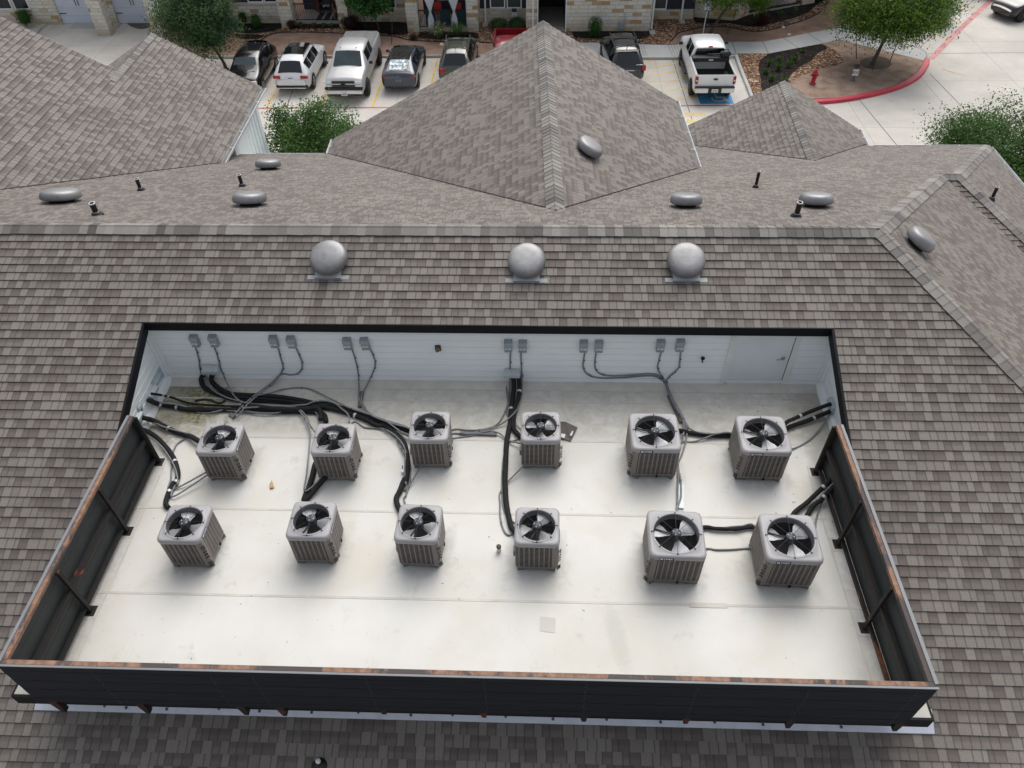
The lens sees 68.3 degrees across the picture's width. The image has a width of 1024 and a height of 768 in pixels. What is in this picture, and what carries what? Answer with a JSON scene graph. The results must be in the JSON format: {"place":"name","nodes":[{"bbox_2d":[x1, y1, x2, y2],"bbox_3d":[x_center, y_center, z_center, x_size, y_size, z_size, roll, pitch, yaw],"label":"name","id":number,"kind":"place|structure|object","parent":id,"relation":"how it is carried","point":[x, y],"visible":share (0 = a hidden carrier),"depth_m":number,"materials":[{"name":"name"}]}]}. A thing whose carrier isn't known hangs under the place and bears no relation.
{"place":"outdoors","nodes":[
{"label":"outdoors","id":0,"kind":"place"},
{"bbox_2d":[69,23,121,28],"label":"pavement","id":1,"kind":"structure","parent":0,"point":[84,25],"depth_m":47.06,"materials":[{"name":"concrete"}]},
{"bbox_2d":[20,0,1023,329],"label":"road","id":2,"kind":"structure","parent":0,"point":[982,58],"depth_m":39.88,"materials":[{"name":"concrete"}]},
{"bbox_2d":[13,7,32,25],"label":"shrub","id":3,"kind":"object","parent":2,"relation":"on","point":[24,18],"visible":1,"depth_m":46.59,"materials":[{"name":"green plant"}]},
{"bbox_2d":[141,0,249,68],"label":"shade tree","id":4,"kind":"object","parent":2,"relation":"on","point":[201,22],"visible":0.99,"depth_m":39.38,"materials":[{"name":"green plant"}]},
{"bbox_2d":[225,40,277,90],"bbox_3d":[-13.983,-17.087,40.527,2.180,1.605,4.446,1,45,2],"label":"parked car","id":5,"kind":"object","parent":2,"relation":"on","point":[255,61],"visible":0.66,"depth_m":39.81,"materials":[{"name":"black paint"}]},
{"bbox_2d":[273,41,326,88],"bbox_3d":[-11.429,-17.459,40.781,2.260,1.679,4.705,1,45,2],"label":"parked car","id":6,"kind":"object","parent":2,"relation":"on","point":[299,64],"visible":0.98,"depth_m":39.41,"materials":[{"name":"white paint"}]},
{"bbox_2d":[261,88,362,153],"bbox_3d":[-6.831,-7.415,27.514,4.613,6.282,4.213,1,45,2],"label":"shade tree","id":7,"kind":"object","parent":2,"relation":"on","point":[313,135],"visible":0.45,"depth_m":25.86,"materials":[{"name":"green plant"}]},
{"bbox_2d":[162,0,524,57],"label":"planting bed","id":8,"kind":"object","parent":2,"relation":"on","point":[279,41],"visible":0.25,"depth_m":44.40,"materials":[{"name":"soil"}]},
{"bbox_2d":[340,15,361,29],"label":"shrub","id":9,"kind":"object","parent":8,"relation":"on","point":[350,22],"visible":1,"depth_m":45.35,"materials":[{"name":"brown plant"}]},
{"bbox_2d":[341,0,394,29],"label":"shade tree","id":10,"kind":"object","parent":8,"relation":"on","point":[364,8],"visible":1,"depth_m":43.61,"materials":[{"name":"green plant"}]},
{"bbox_2d":[229,18,525,42],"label":"gravel","id":11,"kind":"structure","parent":8,"relation":"on","point":[485,34],"depth_m":45.28,"materials":[{"name":"gravel"}]},
{"bbox_2d":[234,23,281,32],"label":"mulch","id":12,"kind":"object","parent":11,"relation":"on","point":[266,27],"visible":0.56,"depth_m":46.13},
{"bbox_2d":[295,24,343,28],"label":"mulch","id":13,"kind":"object","parent":11,"relation":"on","point":[310,26],"visible":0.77,"depth_m":46.11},
{"bbox_2d":[347,22,408,34],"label":"mulch","id":14,"kind":"object","parent":11,"relation":"on","point":[400,27],"visible":0.68,"depth_m":45.86,"materials":[{"name":"wood"}]},
{"bbox_2d":[423,21,449,39],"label":"grass tuft","id":15,"kind":"object","parent":11,"relation":"on","point":[438,29],"visible":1,"depth_m":43.89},
{"bbox_2d":[418,32,478,38],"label":"mulch","id":16,"kind":"object","parent":11,"relation":"on","point":[428,35],"visible":0.74,"depth_m":44.82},
{"bbox_2d":[489,17,508,30],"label":"shrub","id":17,"kind":"object","parent":8,"relation":"on","point":[499,22],"visible":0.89,"depth_m":44.92,"materials":[{"name":"green plant"}]},
{"bbox_2d":[209,54,483,58],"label":"kerb","id":18,"kind":"structure","parent":2,"relation":"on","point":[328,56],"depth_m":43.01,"materials":[{"name":"concrete"}]},
{"bbox_2d":[324,31,381,95],"bbox_3d":[-8.467,-17.235,40.283,2.540,1.975,6.072,1,45,2],"label":"pickup truck","id":19,"kind":"object","parent":2,"relation":"on","point":[357,55],"visible":1,"depth_m":39.05,"materials":[{"name":"silver metal"}]},
{"bbox_2d":[381,45,425,87],"bbox_3d":[-5.817,-17.405,40.737,2.200,1.479,4.695,1,45,2],"label":"parked car","id":20,"kind":"object","parent":2,"relation":"on","point":[402,68],"visible":1,"depth_m":39.33,"materials":[{"name":"blue paint"}]},
{"bbox_2d":[0,0,814,35],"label":"apartment building","id":21,"kind":"structure","parent":2,"relation":"on","point":[103,16],"depth_m":45.78,"materials":[{"name":"stone"}]},
{"bbox_2d":[54,0,92,22],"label":"garage door","id":22,"kind":"structure","parent":21,"relation":"in","point":[70,11],"depth_m":47.00,"materials":[{"name":"metal"}]},
{"bbox_2d":[111,0,149,22],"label":"garage door","id":23,"kind":"structure","parent":21,"relation":"in","point":[127,11],"depth_m":46.88,"materials":[{"name":"metal"}]},
{"bbox_2d":[438,34,479,78],"bbox_3d":[-2.897,-18.006,41.071,2.200,1.750,4.850,1,45,2],"label":"parked car","id":24,"kind":"object","parent":2,"relation":"on","point":[458,51],"visible":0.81,"depth_m":39.56,"materials":[{"name":"green paint"}]},
{"bbox_2d":[493,28,528,48],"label":"pickup truck","id":25,"kind":"object","parent":2,"relation":"on","point":[502,36],"visible":0.09,"depth_m":42.08,"materials":[{"name":"red paint"}]},
{"bbox_2d":[0,16,1023,767],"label":"apartment building","id":26,"kind":"structure","parent":2,"relation":"on","point":[430,206],"depth_m":12.12,"materials":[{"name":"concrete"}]},
{"bbox_2d":[39,187,83,204],"bbox_3d":[-9.097,-3.799,15.199,0.763,0.271,0.763,1,23,2],"label":"roof vent","id":27,"kind":"object","parent":26,"relation":"on","point":[62,196],"visible":1,"depth_m":14.98,"materials":[{"name":"metal"}]},
{"bbox_2d":[143,427,180,509],"bbox_3d":[-5.478,1.230,11.855,0.396,0.148,1.815,-23,49,-20],"label":"refrigerant line","id":28,"kind":"object","parent":26,"relation":"on","point":[162,442],"visible":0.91,"depth_m":11.84,"materials":[{"name":"black plastic"}]},
{"bbox_2d":[142,415,199,442],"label":"refrigerant line","id":29,"kind":"object","parent":26,"relation":"on","point":[189,436],"visible":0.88,"depth_m":12.30,"materials":[{"name":"black plastic"}]},
{"bbox_2d":[147,435,206,496],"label":"conduit","id":30,"kind":"object","parent":26,"relation":"on","point":[161,446],"visible":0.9,"depth_m":11.61,"materials":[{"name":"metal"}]},
{"bbox_2d":[157,505,225,567],"bbox_3d":[-4.475,2.134,10.543,0.652,0.719,0.632,1,45,2],"label":"condensing unit","id":31,"kind":"object","parent":26,"relation":"on","point":[191,534],"visible":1,"depth_m":10.39,"materials":[{"name":"metal"}]},
{"bbox_2d":[150,392,240,407],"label":"refrigerant line","id":32,"kind":"object","parent":26,"relation":"on","point":[183,401],"visible":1,"depth_m":12.73,"materials":[{"name":"black plastic"}]},
{"bbox_2d":[201,365,220,373],"bbox_3d":[-5.186,-0.221,12.991,0.270,0.170,0.130,1,45,2],"label":"pipe hood","id":33,"kind":"object","parent":26,"relation":"attached to","point":[210,369],"visible":1,"depth_m":12.94,"materials":[{"name":"metal"}]},
{"bbox_2d":[195,423,254,480],"bbox_3d":[-4.406,1.053,11.611,0.652,0.719,0.632,1,45,2],"label":"condensing unit","id":34,"kind":"object","parent":26,"relation":"on","point":[224,450],"visible":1,"depth_m":11.46,"materials":[{"name":"metal"}]},
{"bbox_2d":[146,398,328,423],"bbox_3d":[-4.532,0.380,12.543,3.029,0.351,0.263,3,45,4],"label":"refrigerant line","id":35,"kind":"object","parent":26,"relation":"on","point":[204,409],"visible":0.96,"depth_m":12.64,"materials":[{"name":"black plastic"}]},
{"bbox_2d":[232,190,266,207],"bbox_3d":[-5.140,-3.633,14.779,0.657,0.271,0.657,1,23,2],"label":"roof vent","id":36,"kind":"object","parent":26,"relation":"on","point":[251,199],"visible":1,"depth_m":14.58,"materials":[{"name":"metal"}]},
{"bbox_2d":[195,347,322,491],"bbox_3d":[-3.976,0.315,12.221,0.851,0.723,3.430,-34,54,-28],"label":"conduit","id":37,"kind":"object","parent":26,"relation":"attached to","point":[315,483],"visible":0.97,"depth_m":12.32,"materials":[{"name":"metal"}]},
{"bbox_2d":[255,158,280,169],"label":"roof vent","id":38,"kind":"object","parent":26,"relation":"on","point":[268,164],"visible":1,"depth_m":19.47,"materials":[{"name":"metal"}]},
{"bbox_2d":[237,348,303,417],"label":"conduit","id":39,"kind":"object","parent":26,"relation":"attached to","point":[301,369],"visible":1,"depth_m":12.90,"materials":[{"name":"metal"}]},
{"bbox_2d":[213,347,330,449],"bbox_3d":[-3.917,0.189,12.329,2.828,0.709,0.429,24,51,23],"label":"conduit","id":40,"kind":"object","parent":26,"relation":"attached to","point":[311,427],"visible":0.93,"depth_m":12.76,"materials":[{"name":"metal"}]},
{"bbox_2d":[241,403,322,420],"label":"refrigerant line","id":41,"kind":"object","parent":26,"relation":"on","point":[296,409],"visible":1,"depth_m":12.56,"materials":[{"name":"black plastic"}]},
{"bbox_2d":[242,400,349,423],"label":"conduit","id":42,"kind":"object","parent":26,"relation":"on","point":[346,412],"visible":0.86,"depth_m":12.60,"materials":[{"name":"metal"}]},
{"bbox_2d":[199,373,415,531],"bbox_3d":[-3.063,0.632,12.267,5.218,0.335,1.332,28,52,26],"label":"refrigerant line","id":43,"kind":"object","parent":26,"relation":"on","point":[204,387],"visible":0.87,"depth_m":12.46,"materials":[{"name":"black plastic"}]},
{"bbox_2d":[209,374,408,432],"bbox_3d":[-3.312,0.318,12.580,4.162,0.331,0.383,13,47,14],"label":"refrigerant line","id":44,"kind":"object","parent":26,"relation":"attached to","point":[213,383],"visible":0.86,"depth_m":12.80,"materials":[{"name":"black plastic"}]},
{"bbox_2d":[301,462,327,501],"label":"refrigerant line","id":45,"kind":"object","parent":26,"relation":"on","point":[307,496],"visible":0.69,"depth_m":11.46,"materials":[{"name":"black plastic"}]},
{"bbox_2d":[286,501,343,564],"bbox_3d":[-2.741,2.087,10.549,0.652,0.719,0.632,1,45,2],"label":"condensing unit","id":46,"kind":"object","parent":26,"relation":"on","point":[314,532],"visible":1,"depth_m":10.38,"materials":[{"name":"metal"}]},
{"bbox_2d":[307,240,348,279],"bbox_3d":[-3.035,-2.076,12.483,0.687,0.236,0.668,1,68,2],"label":"roof vent","id":47,"kind":"object","parent":26,"relation":"on","point":[328,259],"visible":1,"depth_m":12.40,"materials":[{"name":"metal"}]},
{"bbox_2d":[257,387,409,427],"bbox_3d":[-2.788,0.412,12.611,3.117,0.140,0.524,14,47,15],"label":"conduit","id":48,"kind":"object","parent":26,"relation":"on","point":[326,397],"visible":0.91,"depth_m":12.82,"materials":[{"name":"rubber"}]},
{"bbox_2d":[310,424,362,480],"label":"condensing unit","id":49,"kind":"object","parent":26,"relation":"on","point":[340,459],"visible":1,"depth_m":11.40,"materials":[{"name":"metal"}]},
{"bbox_2d":[352,348,409,429],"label":"conduit","id":50,"kind":"object","parent":26,"relation":"attached to","point":[357,366],"visible":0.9,"depth_m":12.67,"materials":[{"name":"metal"}]},
{"bbox_2d":[351,421,411,503],"bbox_3d":[-1.873,1.296,11.726,0.819,0.137,2.524,-31,53,-26],"label":"conduit","id":51,"kind":"object","parent":26,"relation":"on","point":[405,496],"visible":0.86,"depth_m":12.05,"materials":[{"name":"metal"}]},
{"bbox_2d":[361,348,408,435],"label":"conduit","id":52,"kind":"object","parent":26,"relation":"attached to","point":[375,361],"visible":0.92,"depth_m":12.65,"materials":[{"name":"metal"}]},
{"bbox_2d":[394,504,445,567],"bbox_3d":[-1.265,2.120,10.481,0.652,0.719,0.632,2,45,3],"label":"condensing unit","id":53,"kind":"object","parent":26,"relation":"on","point":[424,544],"visible":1,"depth_m":10.31,"materials":[{"name":"metal"}]},
{"bbox_2d":[408,412,452,467],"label":"condensing unit","id":54,"kind":"object","parent":26,"relation":"on","point":[430,438],"visible":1,"depth_m":11.54,"materials":[{"name":"metal"}]},
{"bbox_2d":[0,415,938,730],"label":"equipment screen","id":55,"kind":"object","parent":26,"relation":"on","point":[60,607],"visible":1,"depth_m":8.85,"materials":[{"name":"metal"}]},
{"bbox_2d":[452,352,511,430],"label":"conduit","id":56,"kind":"object","parent":26,"relation":"on","point":[510,362],"visible":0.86,"depth_m":12.50,"materials":[{"name":"metal"}]},
{"bbox_2d":[452,353,522,434],"bbox_3d":[-0.316,0.322,12.222,0.518,0.736,1.893,35,55,30],"label":"conduit","id":57,"kind":"object","parent":26,"relation":"on","point":[521,363],"visible":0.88,"depth_m":12.35,"materials":[{"name":"metal"}]},
{"bbox_2d":[453,430,527,535],"bbox_3d":[-0.101,1.377,11.604,0.868,0.137,2.268,-28,51,-24],"label":"conduit","id":58,"kind":"object","parent":26,"relation":"on","point":[502,462],"visible":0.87,"depth_m":12.13,"materials":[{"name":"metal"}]},
{"bbox_2d":[502,378,524,535],"bbox_3d":[-0.017,1.039,11.820,0.317,0.296,3.235,-3,45,-1],"label":"refrigerant line","id":59,"kind":"object","parent":26,"relation":"on","point":[511,526],"visible":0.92,"depth_m":11.73,"materials":[{"name":"black plastic"}]},
{"bbox_2d":[511,376,521,438],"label":"refrigerant line","id":60,"kind":"object","parent":26,"relation":"on","point":[514,408],"visible":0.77,"depth_m":12.53,"materials":[{"name":"black plastic"}]},
{"bbox_2d":[505,243,546,282],"bbox_3d":[0.240,-2.008,12.357,0.687,0.236,0.668,1,68,2],"label":"roof vent","id":61,"kind":"object","parent":26,"relation":"on","point":[526,262],"visible":1,"depth_m":12.27,"materials":[{"name":"metal"}]},
{"bbox_2d":[513,507,560,570],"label":"condensing unit","id":62,"kind":"object","parent":26,"relation":"on","point":[537,547],"visible":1,"depth_m":10.23,"materials":[{"name":"metal"}]},
{"bbox_2d":[519,412,562,468],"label":"condensing unit","id":63,"kind":"object","parent":26,"relation":"on","point":[540,438],"visible":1,"depth_m":11.49,"materials":[{"name":"metal"}]},
{"bbox_2d":[540,616,555,632],"bbox_3d":[0.469,3.163,9.912,0.213,0.001,0.233,1,45,2],"label":"deck patch","id":64,"kind":"object","parent":26,"relation":"on","point":[547,624],"visible":1,"depth_m":9.91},
{"bbox_2d":[560,421,577,440],"bbox_3d":[0.893,0.762,12.170,0.295,0.126,0.305,7,46,9],"label":"loose sheet","id":65,"kind":"object","parent":26,"relation":"on","point":[568,430],"visible":0.79,"depth_m":12.18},
{"bbox_2d":[577,136,602,161],"bbox_3d":[1.713,-5.202,16.583,0.620,0.271,0.620,21,42,-20],"label":"roof vent","id":66,"kind":"object","parent":26,"relation":"on","point":[589,147],"visible":1,"depth_m":16.42,"materials":[{"name":"metal"}]},
{"bbox_2d":[582,353,684,443],"bbox_3d":[2.249,0.030,12.415,1.119,0.746,2.033,-30,52,-25],"label":"conduit","id":67,"kind":"object","parent":26,"relation":"attached to","point":[633,377],"visible":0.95,"depth_m":12.82,"materials":[{"name":"metal"}]},
{"bbox_2d":[626,413,681,479],"bbox_3d":[2.136,0.940,11.556,0.762,0.734,0.782,1,45,2],"label":"condensing unit","id":68,"kind":"object","parent":26,"relation":"on","point":[650,450],"visible":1,"depth_m":11.36,"materials":[{"name":"metal"}]},
{"bbox_2d":[594,353,729,434],"bbox_3d":[2.678,0.073,12.346,2.705,0.728,0.752,28,52,26],"label":"conduit","id":69,"kind":"object","parent":26,"relation":"attached to","point":[687,426],"visible":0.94,"depth_m":12.74,"materials":[{"name":"metal"}]},
{"bbox_2d":[657,352,687,510],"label":"conduit","id":70,"kind":"object","parent":26,"relation":"attached to","point":[678,478],"visible":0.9,"depth_m":12.03,"materials":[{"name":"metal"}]},
{"bbox_2d":[643,510,706,583],"bbox_3d":[2.182,2.226,10.285,0.767,0.734,0.787,2,45,3],"label":"condensing unit","id":71,"kind":"object","parent":26,"relation":"on","point":[669,556],"visible":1,"depth_m":10.10,"materials":[{"name":"metal"}]},
{"bbox_2d":[665,242,707,281],"bbox_3d":[2.837,-2.002,12.276,0.687,0.236,0.668,1,68,2],"label":"roof vent","id":72,"kind":"object","parent":26,"relation":"on","point":[686,261],"visible":1,"depth_m":12.19,"materials":[{"name":"metal"}]},
{"bbox_2d":[670,192,702,208],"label":"roof vent","id":73,"kind":"object","parent":26,"relation":"on","point":[686,200],"visible":1,"depth_m":14.26,"materials":[{"name":"metal"}]},
{"bbox_2d":[664,428,730,440],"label":"refrigerant line","id":74,"kind":"object","parent":26,"relation":"on","point":[688,432],"visible":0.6,"depth_m":12.09,"materials":[{"name":"black plastic"}]},
{"bbox_2d":[682,525,754,542],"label":"refrigerant line","id":75,"kind":"object","parent":26,"relation":"on","point":[709,527],"visible":0.61,"depth_m":10.83,"materials":[{"name":"black plastic"}]},
{"bbox_2d":[728,416,791,481],"bbox_3d":[3.744,0.976,11.483,0.762,0.734,0.782,1,45,3],"label":"condensing unit","id":76,"kind":"object","parent":26,"relation":"on","point":[755,452],"visible":1,"depth_m":11.31,"materials":[{"name":"metal"}]},
{"bbox_2d":[726,337,795,380],"bbox_3d":[4.107,-0.406,12.469,0.949,0.996,0.082,1,45,2],"label":"door","id":77,"kind":"structure","parent":26,"relation":"in","point":[753,358],"depth_m":12.46,"materials":[{"name":"metal"}]},
{"bbox_2d":[749,514,823,589],"bbox_3d":[3.680,2.261,10.215,0.767,0.734,0.787,2,45,3],"label":"condensing unit","id":78,"kind":"object","parent":26,"relation":"on","point":[778,561],"visible":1,"depth_m":10.05,"materials":[{"name":"metal"}]},
{"bbox_2d":[768,402,831,441],"bbox_3d":[4.524,0.588,12.061,1.439,0.217,0.241,-24,50,-21],"label":"refrigerant line","id":79,"kind":"object","parent":26,"relation":"attached to","point":[803,414],"visible":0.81,"depth_m":12.21,"materials":[{"name":"black plastic"}]},
{"bbox_2d":[771,409,831,442],"bbox_3d":[4.539,0.687,12.095,1.402,0.203,0.230,-23,49,-20],"label":"refrigerant line","id":80,"kind":"object","parent":26,"relation":"on","point":[808,420],"visible":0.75,"depth_m":12.22,"materials":[{"name":"black plastic"}]},
{"bbox_2d":[783,477,830,543],"bbox_3d":[4.264,1.773,10.948,0.236,0.300,1.472,33,55,29],"label":"refrigerant line","id":81,"kind":"object","parent":26,"relation":"on","point":[815,494],"visible":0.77,"depth_m":11.12,"materials":[{"name":"black plastic"}]},
{"bbox_2d":[799,191,833,208],"bbox_3d":[5.827,-3.530,14.444,0.636,0.271,0.636,1,23,2],"label":"roof vent","id":82,"kind":"object","parent":26,"relation":"on","point":[813,199],"visible":0.97,"depth_m":14.24,"materials":[{"name":"metal"}]},
{"bbox_2d":[805,484,833,515],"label":"refrigerant line","id":83,"kind":"object","parent":26,"relation":"on","point":[822,498],"visible":0.84,"depth_m":11.06,"materials":[{"name":"black plastic"}]},
{"bbox_2d":[902,226,935,257],"bbox_3d":[7.018,-2.470,12.948,0.540,0.271,0.540,23,42,-19],"label":"roof vent","id":84,"kind":"object","parent":26,"relation":"on","point":[920,240],"visible":1,"depth_m":12.80,"materials":[{"name":"metal"}]},
{"bbox_2d":[599,31,645,78],"bbox_3d":[5.940,-17.986,40.834,2.260,1.762,4.700,-2,45,-1],"label":"parked car","id":85,"kind":"object","parent":2,"relation":"on","point":[621,50],"visible":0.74,"depth_m":39.35,"materials":[{"name":"black paint"}]},
{"bbox_2d":[643,60,705,122],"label":"hatched bay lines","id":86,"kind":"object","parent":2,"relation":"on","point":[693,114],"visible":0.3,"depth_m":39.45,"materials":[{"name":"yellow paint"}]},
{"bbox_2d":[679,34,736,94],"bbox_3d":[10.188,-16.949,39.549,2.600,1.990,6.047,0,45,2],"label":"pickup truck","id":87,"kind":"object","parent":2,"relation":"on","point":[711,74],"visible":0.99,"depth_m":38.64,"materials":[{"name":"white paint"}]},
{"bbox_2d":[579,0,844,44],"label":"planting bed","id":88,"kind":"object","parent":2,"relation":"on","point":[811,25],"visible":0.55,"depth_m":44.49,"materials":[{"name":"stone"}]},
{"bbox_2d":[565,0,827,44],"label":"gravel","id":89,"kind":"structure","parent":88,"relation":"on","point":[667,30],"depth_m":45.05,"materials":[{"name":"gravel"}]},
{"bbox_2d":[571,31,655,38],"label":"mulch","id":90,"kind":"object","parent":89,"relation":"on","point":[638,34],"visible":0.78,"depth_m":44.54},
{"bbox_2d":[588,16,602,37],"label":"shrub","id":91,"kind":"object","parent":90,"relation":"on","point":[595,27],"visible":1,"depth_m":43.73,"materials":[{"name":"green plant"}]},
{"bbox_2d":[693,0,818,26],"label":"mulch","id":92,"kind":"object","parent":89,"relation":"on","point":[751,19],"visible":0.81,"depth_m":45.91,"materials":[{"name":"wood"}]},
{"bbox_2d":[755,8,773,25],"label":"shrub","id":93,"kind":"object","parent":92,"relation":"on","point":[762,17],"visible":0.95,"depth_m":44.73,"materials":[{"name":"red plant"}]},
{"bbox_2d":[694,0,776,33],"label":"shade tree","id":94,"kind":"object","parent":88,"relation":"on","point":[752,3],"visible":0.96,"depth_m":42.38,"materials":[{"name":"green plant"}]},
{"bbox_2d":[697,93,733,103],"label":"accessible bay square","id":95,"kind":"structure","parent":2,"relation":"on","point":[704,98],"depth_m":38.62,"materials":[{"name":"blue paint"}]},
{"bbox_2d":[734,54,752,96],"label":"kerb","id":96,"kind":"structure","parent":2,"relation":"on","point":[744,78],"depth_m":40.19,"materials":[{"name":"concrete"}]},
{"bbox_2d":[736,40,923,98],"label":"planting bed","id":97,"kind":"object","parent":2,"relation":"on","point":[833,82],"visible":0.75,"depth_m":40.03,"materials":[{"name":"soil"}]},
{"bbox_2d":[759,44,826,90],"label":"mulch","id":98,"kind":"object","parent":97,"relation":"on","point":[810,53],"visible":0.83,"depth_m":41.28,"materials":[{"name":"wood"}]},
{"bbox_2d":[788,45,842,82],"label":"gravel","id":99,"kind":"structure","parent":97,"relation":"on","point":[829,57],"depth_m":41.18,"materials":[{"name":"gravel"}]},
{"bbox_2d":[859,56,890,68],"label":"tree ring","id":100,"kind":"object","parent":97,"relation":"on","point":[883,62],"visible":0.9,"depth_m":41.05,"materials":[{"name":"soil"}]},
{"bbox_2d":[819,0,979,65],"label":"shade tree","id":101,"kind":"object","parent":97,"relation":"on","point":[884,19],"visible":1,"depth_m":38.01,"materials":[{"name":"green plant"}]},
{"bbox_2d":[813,58,929,103],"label":"kerb","id":102,"kind":"structure","parent":2,"relation":"on","point":[919,74],"depth_m":38.57,"materials":[{"name":"red paint"}]},
{"bbox_2d":[928,0,993,59],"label":"faded red line","id":103,"kind":"object","parent":2,"relation":"on","point":[953,35],"visible":1,"depth_m":44.35,"materials":[{"name":"paint"}]},
{"bbox_2d":[912,84,1023,180],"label":"shade tree","id":104,"kind":"object","parent":2,"relation":"on","point":[968,131],"visible":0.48,"depth_m":29.37,"materials":[{"name":"green plant"}]},
{"bbox_2d":[991,0,1023,22],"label":"parked car","id":105,"kind":"object","parent":2,"relation":"on","point":[1012,8],"visible":1,"depth_m":44.74,"materials":[{"name":"white paint"}]},
{"bbox_2d":[738,54,766,94],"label":"gravel","id":106,"kind":"structure","parent":0,"point":[749,64],"depth_m":40.83,"materials":[{"name":"gravel"}]},
{"bbox_2d":[581,23,925,60],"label":"pavement","id":107,"kind":"structure","parent":0,"point":[658,52],"depth_m":42.95,"materials":[{"name":"concrete"}]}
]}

